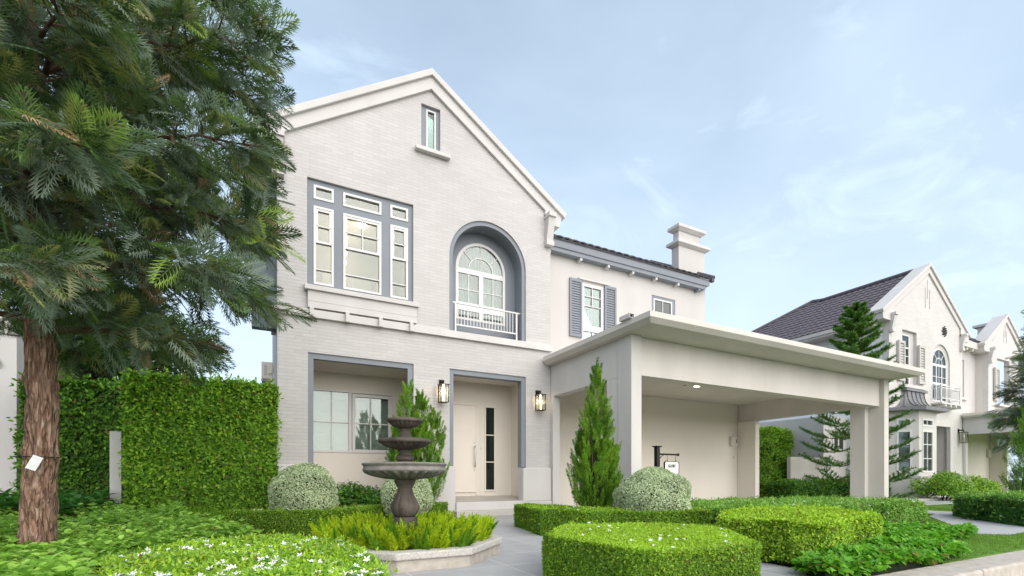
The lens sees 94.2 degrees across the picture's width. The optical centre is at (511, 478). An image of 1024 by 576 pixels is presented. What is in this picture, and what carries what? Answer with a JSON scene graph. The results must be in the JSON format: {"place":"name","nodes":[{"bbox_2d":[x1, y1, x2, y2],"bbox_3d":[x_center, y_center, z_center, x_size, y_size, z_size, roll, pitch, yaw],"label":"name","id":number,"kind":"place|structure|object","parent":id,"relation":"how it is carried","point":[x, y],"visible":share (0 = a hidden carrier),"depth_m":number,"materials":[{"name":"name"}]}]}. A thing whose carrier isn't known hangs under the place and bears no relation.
{"place":"outdoors","nodes":[
{"label":"outdoors","id":0,"kind":"place"},
{"bbox_2d":[0,0,1023,479],"label":"sky","id":1,"kind":"structure","parent":0,"point":[819,149],"materials":[{"name":"blue"}]},
{"bbox_2d":[390,515,807,575],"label":"path","id":2,"kind":"structure","parent":0,"point":[519,554],"depth_m":4.45,"materials":[{"name":"grey concrete"}]},
{"bbox_2d":[367,535,501,572],"bbox_3d":[-1.108,0.714,4.984,1.890,0.172,1.935,0,0,-27],"label":"stone planter","id":3,"kind":"object","parent":2,"relation":"on","point":[411,560],"visible":0.41,"depth_m":4.17,"materials":[{"name":"stone"}]},
{"bbox_2d":[309,509,498,550],"bbox_3d":[-1.067,0.503,4.992,1.846,0.308,1.892,0,0,14],"label":"foxtail fern","id":4,"kind":"object","parent":3,"relation":"on","point":[428,532],"visible":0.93,"depth_m":4.41,"materials":[{"name":"green plant"}]},
{"bbox_2d":[362,417,446,528],"bbox_3d":[-1.122,0.006,4.991,0.874,1.264,0.874,0,0,-27],"label":"tiered fountain","id":5,"kind":"object","parent":3,"relation":"on","point":[404,472],"visible":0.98,"depth_m":4.85,"materials":[{"name":"stone"}]},
{"bbox_2d":[540,520,761,575],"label":"box hedge","id":6,"kind":"object","parent":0,"point":[580,548],"visible":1,"depth_m":3.29,"materials":[{"name":"green plant"}]},
{"bbox_2d":[295,486,1020,575],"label":"garden soil","id":7,"kind":"structure","parent":0,"point":[311,534],"depth_m":4.27,"materials":[{"name":"brown soil"}]},
{"bbox_2d":[0,318,81,493],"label":"white house","id":8,"kind":"structure","parent":7,"relation":"on","point":[12,354],"depth_m":8.01,"materials":[{"name":"beige paint"}]},
{"bbox_2d":[0,488,117,519],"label":"dark leafy shrub","id":9,"kind":"object","parent":7,"relation":"on","point":[72,499],"visible":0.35,"depth_m":6.04,"materials":[{"name":"green plant"}]},
{"bbox_2d":[6,371,126,499],"bbox_3d":[-7.412,-0.464,8.251,1.874,2.705,0.932,0,0,-27],"label":"tall hedge","id":10,"kind":"object","parent":7,"relation":"on","point":[90,413],"visible":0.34,"depth_m":8.06,"materials":[{"name":"green plant"}]},
{"bbox_2d":[0,290,202,383],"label":"evergreen tree","id":11,"kind":"object","parent":7,"relation":"on","point":[95,375],"visible":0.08,"depth_m":10.80,"materials":[{"name":"green plant"}]},
{"bbox_2d":[110,431,125,504],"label":"boundary wall","id":12,"kind":"structure","parent":7,"relation":"on","point":[116,486],"depth_m":7.09,"materials":[{"name":"white paint"}]},
{"bbox_2d":[0,500,263,575],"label":"broad leaf cover","id":13,"kind":"object","parent":7,"relation":"on","point":[80,545],"visible":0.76,"depth_m":4.14,"materials":[{"name":"green plant"}]},
{"bbox_2d":[0,0,316,549],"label":"silky oak tree","id":14,"kind":"object","parent":7,"relation":"on","point":[74,156],"visible":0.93,"depth_m":3.86,"materials":[{"name":"green plant"}]},
{"bbox_2d":[12,455,59,470],"bbox_3d":[-3.928,-0.125,3.929,0.284,0.132,0.299,0,0,-27],"label":"paper tag","id":15,"kind":"object","parent":14,"relation":"attached to","point":[34,462],"visible":0.84,"depth_m":3.82,"materials":[{"name":"white paper"}]},
{"bbox_2d":[84,502,232,525],"bbox_3d":[-4.957,0.557,6.618,1.957,0.510,1.481,0,0,-27],"label":"feathery cover","id":16,"kind":"object","parent":7,"relation":"on","point":[211,512],"visible":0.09,"depth_m":6.82,"materials":[{"name":"green plant"}]},
{"bbox_2d":[116,365,283,522],"bbox_3d":[-4.921,-0.429,7.694,2.246,2.600,0.972,0,0,-27],"label":"tall hedge","id":17,"kind":"object","parent":7,"relation":"on","point":[214,440],"visible":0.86,"depth_m":7.42,"materials":[{"name":"green plant"}]},
{"bbox_2d":[93,529,398,575],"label":"flower bed","id":18,"kind":"object","parent":7,"relation":"on","point":[280,554],"visible":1,"depth_m":3.04,"materials":[{"name":"green plant"}]},
{"bbox_2d":[267,462,339,512],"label":"round shrub","id":19,"kind":"object","parent":7,"relation":"on","point":[307,486],"visible":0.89,"depth_m":7.03,"materials":[{"name":"green plant"}]},
{"bbox_2d":[224,501,448,534],"bbox_3d":[-2.509,0.616,7.766,3.826,0.432,0.888,0,0,-44],"label":"box hedge","id":20,"kind":"object","parent":7,"relation":"on","point":[290,521],"visible":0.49,"depth_m":6.81,"materials":[{"name":"green plant"}]},
{"bbox_2d":[335,481,381,506],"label":"leafy shrub","id":21,"kind":"object","parent":7,"relation":"on","point":[349,495],"visible":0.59,"depth_m":8.35,"materials":[{"name":"green plant"}]},
{"bbox_2d":[381,478,433,515],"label":"round shrub","id":22,"kind":"object","parent":7,"relation":"on","point":[422,491],"visible":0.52,"depth_m":7.59,"materials":[{"name":"green plant"}]},
{"bbox_2d":[383,378,449,502],"bbox_3d":[-1.741,-0.518,8.796,1.251,2.650,0.939,0,0,-27],"label":"cypress","id":23,"kind":"object","parent":7,"relation":"on","point":[422,431],"visible":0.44,"depth_m":8.74,"materials":[{"name":"green plant"}]},
{"bbox_2d":[241,68,925,516],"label":"gabled house","id":24,"kind":"structure","parent":7,"relation":"on","point":[429,214],"depth_m":10.38,"materials":[{"name":"paint"}]},
{"bbox_2d":[261,361,273,384],"bbox_3d":[-7.004,-2.230,13.623,0.318,2.060,0.865,0,0,-27],"label":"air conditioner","id":25,"kind":"object","parent":24,"relation":"attached to","point":[267,373],"visible":0.88,"depth_m":13.30,"materials":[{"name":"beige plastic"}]},
{"bbox_2d":[313,184,333,203],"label":"window","id":26,"kind":"structure","parent":24,"relation":"in","point":[315,187],"depth_m":8.92,"materials":[{"name":"white glass"}]},
{"bbox_2d":[313,205,333,287],"bbox_3d":[-3.544,-4.344,8.946,0.355,1.459,0.080,0,0,-27],"label":"window","id":27,"kind":"structure","parent":24,"relation":"in","point":[316,209],"depth_m":8.92,"materials":[{"name":"white glass"}]},
{"bbox_2d":[313,388,392,453],"bbox_3d":[-3.745,-1.216,10.274,2.360,1.432,0.185,0,0,-27],"label":"porch window","id":28,"kind":"structure","parent":24,"relation":"in","point":[327,422],"depth_m":10.40,"materials":[{"name":"white glass"}]},
{"bbox_2d":[343,192,380,215],"bbox_3d":[-2.917,-5.330,9.269,0.720,0.264,0.080,0,0,-27],"label":"window","id":29,"kind":"structure","parent":24,"relation":"in","point":[348,195],"depth_m":9.24,"materials":[{"name":"white glass"}]},
{"bbox_2d":[343,213,380,295],"bbox_3d":[-2.917,-4.342,9.269,0.720,1.448,0.080,0,0,-27],"label":"window","id":30,"kind":"structure","parent":24,"relation":"in","point":[346,217],"depth_m":9.24,"materials":[{"name":"white glass"}]},
{"bbox_2d":[390,204,407,221],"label":"window","id":31,"kind":"structure","parent":24,"relation":"in","point":[394,207],"depth_m":9.58,"materials":[{"name":"white glass"}]},
{"bbox_2d":[390,224,407,300],"bbox_3d":[-2.283,-4.340,9.596,0.358,1.456,0.080,0,0,-27],"label":"window","id":32,"kind":"structure","parent":24,"relation":"in","point":[393,228],"depth_m":9.59,"materials":[{"name":"white glass"}]},
{"bbox_2d":[426,109,435,149],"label":"window","id":33,"kind":"structure","parent":24,"relation":"in","point":[430,115],"depth_m":9.92,"materials":[{"name":"white glass"}]},
{"bbox_2d":[438,380,449,402],"bbox_3d":[-1.421,-1.808,9.814,0.204,0.495,0.251,0,0,-27],"label":"wall lantern","id":34,"kind":"object","parent":24,"relation":"attached to","point":[441,383],"depth_m":9.78,"materials":[{"name":"black metal"}]},
{"bbox_2d":[453,402,477,494],"bbox_3d":[-1.278,-0.695,11.195,1.070,2.190,0.129,0,0,-27],"label":"front door","id":35,"kind":"structure","parent":24,"relation":"in","point":[465,418],"depth_m":11.31,"materials":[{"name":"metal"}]},
{"bbox_2d":[456,243,504,325],"bbox_3d":[-0.759,-4.400,10.930,1.320,2.000,0.245,0,0,-27],"label":"arched window","id":36,"kind":"structure","parent":24,"relation":"in","point":[480,272],"depth_m":10.96,"materials":[{"name":"white glass"}]},
{"bbox_2d":[534,390,546,410],"bbox_3d":[0.641,-1.788,10.877,0.204,0.485,0.251,0,0,-27],"label":"wall lantern","id":37,"kind":"object","parent":24,"relation":"attached to","point":[537,394],"depth_m":10.84,"materials":[{"name":"black metal"}]},
{"bbox_2d":[582,329,598,339],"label":"wing window","id":38,"kind":"structure","parent":24,"relation":"in","point":[592,332],"depth_m":13.28,"materials":[{"name":"white glass"}]},
{"bbox_2d":[582,283,602,338],"bbox_3d":[2.186,-4.550,13.434,1.000,1.900,0.295,0,0,-27],"label":"wing window","id":39,"kind":"structure","parent":24,"relation":"in","point":[592,296],"depth_m":13.36,"materials":[{"name":"white glass"}]},
{"bbox_2d":[619,313,633,321],"bbox_3d":[2.033,-2.847,8.429,0.110,0.080,0.280,0,0,-27],"label":"rain spout","id":40,"kind":"object","parent":24,"relation":"attached to","point":[625,317],"visible":1,"depth_m":8.38,"materials":[{"name":"white paint"}]},
{"bbox_2d":[653,298,671,314],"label":"small window","id":41,"kind":"structure","parent":24,"relation":"in","point":[659,305],"depth_m":14.57,"materials":[{"name":"white glass"}]},
{"bbox_2d":[729,436,737,446],"bbox_3d":[7.409,-1.235,15.905,0.310,0.330,0.114,0,0,-27],"label":"meter box","id":42,"kind":"object","parent":24,"relation":"attached to","point":[733,441],"visible":1,"depth_m":15.85,"materials":[{"name":"beige plastic"}]},
{"bbox_2d":[566,356,625,506],"bbox_3d":[1.411,-0.587,7.821,1.013,2.788,0.845,0,0,-27],"label":"cypress","id":43,"kind":"object","parent":7,"relation":"on","point":[594,471],"visible":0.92,"depth_m":7.68,"materials":[{"name":"green plant"}]},
{"bbox_2d":[513,502,711,535],"bbox_3d":[1.227,0.606,6.927,3.098,0.456,1.470,0,0,28],"label":"box hedge","id":44,"kind":"object","parent":7,"relation":"on","point":[540,519],"visible":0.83,"depth_m":6.45,"materials":[{"name":"green plant"}]},
{"bbox_2d":[612,466,692,513],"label":"round shrub","id":45,"kind":"object","parent":7,"relation":"on","point":[654,488],"visible":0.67,"depth_m":6.62,"materials":[{"name":"green plant"}]},
{"bbox_2d":[652,446,678,473],"bbox_3d":[2.511,0.133,7.708,0.539,1.305,0.110,0,0,-27],"label":"hanging sign","id":46,"kind":"object","parent":7,"relation":"on","point":[672,466],"visible":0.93,"depth_m":7.69,"materials":[{"name":"white metal"}]},
{"bbox_2d":[759,425,794,498],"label":"tall hedge","id":47,"kind":"object","parent":7,"relation":"on","point":[775,445],"visible":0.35,"depth_m":17.20,"materials":[{"name":"green plant"}]},
{"bbox_2d":[689,495,884,524],"bbox_3d":[4.243,0.560,8.196,3.850,0.495,2.245,0,0,-27],"label":"flowering hedge","id":48,"kind":"object","parent":7,"relation":"on","point":[715,506],"visible":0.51,"depth_m":7.86,"materials":[{"name":"green plant"}]},
{"bbox_2d":[713,502,886,566],"bbox_3d":[3.329,0.559,5.510,3.136,0.488,1.572,0,0,-40],"label":"golden hedge","id":49,"kind":"object","parent":7,"relation":"on","point":[784,534],"visible":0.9,"depth_m":4.49,"materials":[{"name":"green plant"}]},
{"bbox_2d":[787,457,830,481],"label":"boundary wall","id":50,"kind":"structure","parent":7,"relation":"on","point":[799,468],"depth_m":17.28,"materials":[{"name":"beige paint"}]},
{"bbox_2d":[764,478,891,498],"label":"hedge","id":51,"kind":"object","parent":7,"relation":"on","point":[785,487],"visible":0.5,"depth_m":15.73,"materials":[{"name":"green plant"}]},
{"bbox_2d":[777,494,928,522],"bbox_3d":[6.618,0.588,9.384,1.684,0.549,2.226,0,0,-27],"label":"flowering hedge","id":52,"kind":"object","parent":7,"relation":"on","point":[892,510],"visible":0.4,"depth_m":8.53,"materials":[{"name":"green plant"}]},
{"bbox_2d":[791,528,971,575],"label":"ground cover plants","id":53,"kind":"object","parent":7,"relation":"on","point":[893,550],"visible":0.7,"depth_m":4.11,"materials":[{"name":"green plant"}]},
{"bbox_2d":[751,263,1023,498],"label":"gabled house","id":54,"kind":"structure","parent":7,"relation":"on","point":[949,393],"depth_m":20.05,"materials":[{"name":"paint"}]},
{"bbox_2d":[832,429,844,450],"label":"window","id":55,"kind":"structure","parent":54,"relation":"in","point":[834,441],"depth_m":19.08,"materials":[{"name":"white glass"}]},
{"bbox_2d":[902,334,909,383],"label":"window","id":56,"kind":"structure","parent":54,"relation":"in","point":[905,337],"depth_m":18.96,"materials":[{"name":"white glass"}]},
{"bbox_2d":[889,388,949,498],"bbox_3d":[15.663,-1.350,18.227,3.150,4.300,1.087,0,0,-27],"label":"bay window","id":57,"kind":"structure","parent":54,"relation":"in","point":[924,426],"depth_m":17.98,"materials":[{"name":"white paint"}]},
{"bbox_2d":[932,348,946,402],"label":"arched window","id":58,"kind":"structure","parent":54,"relation":"in","point":[939,364],"depth_m":20.05,"materials":[{"name":"white glass"}]},
{"bbox_2d":[958,429,966,442],"bbox_3d":[19.492,-1.840,20.566,0.245,0.620,0.309,0,0,-27],"label":"wall lantern","id":59,"kind":"object","parent":54,"relation":"attached to","point":[963,432],"depth_m":20.58,"materials":[{"name":"black metal"}]},
{"bbox_2d":[986,450,991,457],"bbox_3d":[25.116,-1.300,25.040,0.400,0.400,0.107,0,0,-27],"label":"meter box","id":60,"kind":"object","parent":54,"relation":"attached to","point":[988,453],"visible":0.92,"depth_m":24.98,"materials":[{"name":"beige plastic"}]},
{"bbox_2d":[882,520,978,538],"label":"ground cover plants","id":61,"kind":"object","parent":7,"relation":"on","point":[959,531],"visible":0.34,"depth_m":6.29,"materials":[{"name":"green plant"}]},
{"bbox_2d":[947,471,975,489],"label":"round shrub","id":62,"kind":"object","parent":7,"relation":"on","point":[965,475],"visible":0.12,"depth_m":16.96,"materials":[{"name":"green plant"}]},
{"bbox_2d":[946,489,1023,525],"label":"flowering hedge","id":63,"kind":"object","parent":7,"relation":"on","point":[1003,507],"visible":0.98,"depth_m":8.68,"materials":[{"name":"green plant"}]},
{"bbox_2d":[922,500,952,504],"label":"neighbour paving","id":64,"kind":"structure","parent":0,"point":[934,502],"depth_m":15.20,"materials":[{"name":"concrete"}]},
{"bbox_2d":[908,497,953,500],"bbox_3d":[16.106,0.735,17.532,8.300,0.069,0.400,0,0,-27],"label":"neighbour step","id":65,"kind":"object","parent":64,"relation":"on","point":[929,499],"visible":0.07,"depth_m":16.57,"materials":[{"name":"concrete"}]},
{"bbox_2d":[965,474,1004,493],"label":"round bush","id":66,"kind":"object","parent":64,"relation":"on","point":[986,484],"visible":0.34,"depth_m":17.73,"materials":[{"name":"green plant"}]},
{"bbox_2d":[907,470,980,500],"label":"round bush","id":67,"kind":"object","parent":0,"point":[944,482],"visible":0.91,"depth_m":16.49,"materials":[{"name":"green plant"}]},
{"bbox_2d":[920,504,1023,563],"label":"lawn","id":68,"kind":"structure","parent":0,"point":[944,506],"depth_m":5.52,"materials":[{"name":"green plant"}]},
{"bbox_2d":[797,300,931,499],"bbox_3d":[11.648,-2.589,16.150,3.977,6.779,3.937,0,0,-27],"label":"norfolk pine","id":69,"kind":"object","parent":68,"relation":"on","point":[853,331],"visible":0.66,"depth_m":15.79,"materials":[{"name":"green plant"}]},
{"bbox_2d":[981,310,1023,457],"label":"silky oak tree","id":70,"kind":"object","parent":68,"relation":"on","point":[1011,413],"visible":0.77,"depth_m":13.55,"materials":[{"name":"green plant"}]},
{"bbox_2d":[998,403,1023,491],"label":"juniper","id":71,"kind":"object","parent":68,"relation":"on","point":[1015,475],"visible":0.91,"depth_m":12.02,"materials":[{"name":"green plant"}]},
{"bbox_2d":[927,510,1023,534],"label":"stepping path","id":72,"kind":"structure","parent":0,"point":[986,527],"depth_m":8.09,"materials":[{"name":"grey concrete"}]},
{"label":"ground","id":73,"kind":"structure","parent":0,"visible":0},
{"bbox_2d":[876,550,1023,575],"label":"kerb","id":74,"kind":"structure","parent":73,"relation":"on","point":[1008,564],"depth_m":4.27,"materials":[{"name":"concrete"}]}
]}

